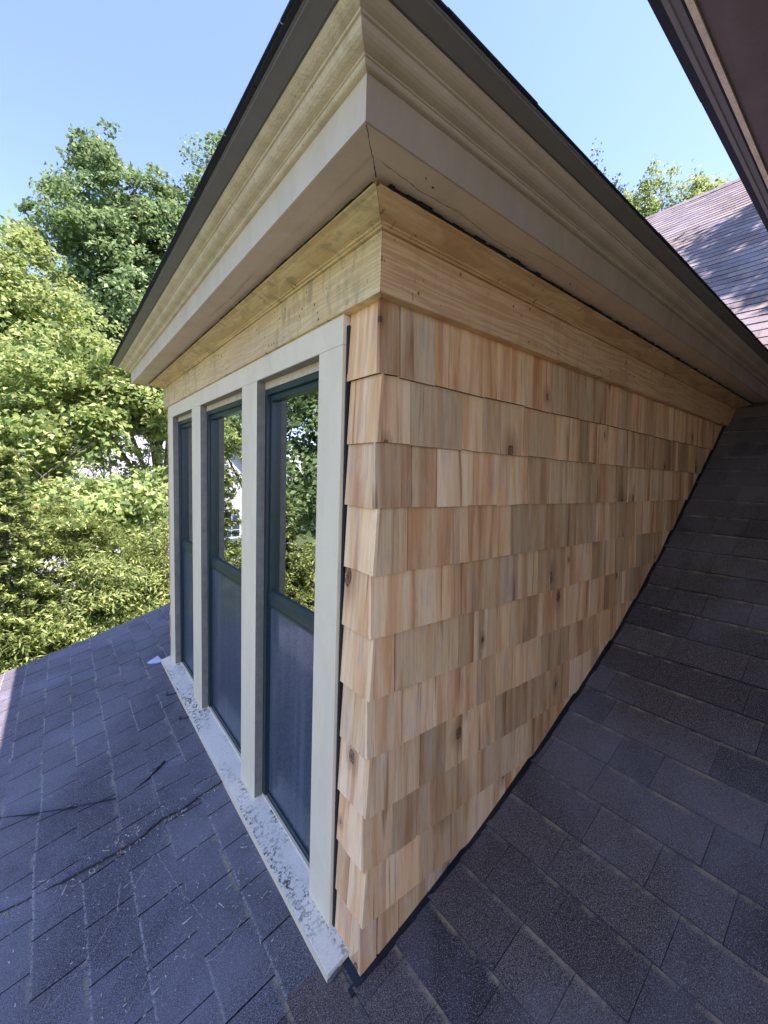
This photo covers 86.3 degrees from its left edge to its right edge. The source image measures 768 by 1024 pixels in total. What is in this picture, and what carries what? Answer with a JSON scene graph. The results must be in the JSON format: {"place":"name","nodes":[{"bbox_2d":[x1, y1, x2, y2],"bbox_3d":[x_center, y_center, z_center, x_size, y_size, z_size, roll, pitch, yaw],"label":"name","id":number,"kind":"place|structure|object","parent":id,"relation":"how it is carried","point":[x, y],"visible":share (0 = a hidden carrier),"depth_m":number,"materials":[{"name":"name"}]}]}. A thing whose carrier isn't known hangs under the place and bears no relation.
{"place":"outdoors","nodes":[
{"label":"outdoors","id":0,"kind":"place"},
{"bbox_2d":[0,444,83,674],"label":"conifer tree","id":1,"kind":"object","parent":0,"point":[21,550],"visible":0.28,"depth_m":4.13,"materials":[{"name":"green plant"}]},
{"bbox_2d":[0,209,126,591],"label":"broadleaf tree","id":2,"kind":"object","parent":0,"point":[20,293],"visible":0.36,"depth_m":7.58,"materials":[{"name":"green plant"}]},
{"bbox_2d":[0,493,167,669],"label":"broadleaf tree","id":3,"kind":"object","parent":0,"point":[90,602],"visible":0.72,"depth_m":4.62,"materials":[{"name":"green plant"}]},
{"bbox_2d":[0,321,168,617],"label":"broadleaf tree","id":4,"kind":"object","parent":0,"point":[97,406],"visible":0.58,"depth_m":5.98,"materials":[{"name":"green plant"}]},
{"bbox_2d":[10,435,168,602],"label":"neighbouring house","id":5,"kind":"structure","parent":0,"point":[86,470],"depth_m":21.52,"materials":[{"name":"white"}]},
{"bbox_2d":[0,117,225,552],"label":"broadleaf tree","id":6,"kind":"object","parent":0,"point":[119,232],"visible":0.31,"depth_m":10.54,"materials":[{"name":"green plant"}]},
{"bbox_2d":[88,521,169,631],"bbox_3d":[-2.943,3.346,5.892,2.276,6.512,1.897,-2,6,-38],"label":"broadleaf tree","id":7,"kind":"object","parent":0,"point":[161,596],"visible":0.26,"depth_m":5.28,"materials":[{"name":"green plant"}]},
{"bbox_2d":[0,0,738,423],"label":"sky","id":8,"kind":"structure","parent":0,"point":[163,71],"materials":[{"name":"blue"}]},
{"bbox_2d":[591,138,628,192],"bbox_3d":[7.459,-3.886,16.016,2.010,19.862,2.151,0,5,-18],"label":"broadleaf tree","id":9,"kind":"object","parent":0,"point":[616,180],"visible":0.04,"depth_m":15.10,"materials":[{"name":"green plant"}]},
{"bbox_2d":[619,154,689,217],"bbox_3d":[8.602,-3.017,14.916,2.721,18.390,2.595,3,5,8],"label":"broadleaf tree","id":10,"kind":"object","parent":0,"point":[648,198],"visible":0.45,"depth_m":13.89,"materials":[{"name":"green plant"}]},
{"bbox_2d":[668,159,731,207],"bbox_3d":[9.901,-2.592,14.135,2.430,17.759,2.442,1,5,-15],"label":"broadleaf tree","id":11,"kind":"object","parent":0,"point":[703,184],"visible":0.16,"depth_m":13.21,"materials":[{"name":"green plant"}]},
{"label":"house walls","id":12,"kind":"object","parent":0,"visible":0},
{"bbox_2d":[0,178,767,1023],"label":"roof","id":13,"kind":"structure","parent":12,"relation":"on","point":[610,866],"depth_m":1.20,"materials":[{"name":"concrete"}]},
{"bbox_2d":[1,643,311,1020],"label":"leaf debris","id":14,"kind":"object","parent":13,"relation":"on","point":[145,875],"visible":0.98,"depth_m":1.27,"materials":[{"name":"brown plant"}]},
{"bbox_2d":[109,0,767,997],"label":"dormer","id":15,"kind":"object","parent":13,"relation":"on","point":[443,348],"visible":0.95,"depth_m":1.07,"materials":[{"name":"brown wood"}]},
{"bbox_2d":[174,409,207,682],"bbox_3d":[-1.052,0.203,2.236,0.084,1.451,0.427,-2,6,-38],"label":"sash window","id":16,"kind":"structure","parent":15,"relation":"in","point":[185,418],"depth_m":2.33,"materials":[{"name":"paint"}]},
{"bbox_2d":[200,388,265,761],"bbox_3d":[-0.654,0.260,1.743,0.094,1.451,0.547,-2,6,-38],"label":"sash window","id":17,"kind":"structure","parent":15,"relation":"in","point":[224,413],"depth_m":1.79,"materials":[{"name":"paint"}]},
{"bbox_2d":[258,355,318,869],"bbox_3d":[-0.277,0.314,1.260,0.084,1.451,0.408,-2,6,-38],"label":"sash window","id":18,"kind":"structure","parent":15,"relation":"in","point":[292,393],"depth_m":1.29,"materials":[{"name":"paint"}]},
{"bbox_2d":[647,0,767,231],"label":"neighbouring dormer","id":19,"kind":"object","parent":13,"relation":"attached to","point":[720,48],"visible":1,"depth_m":0.99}
]}

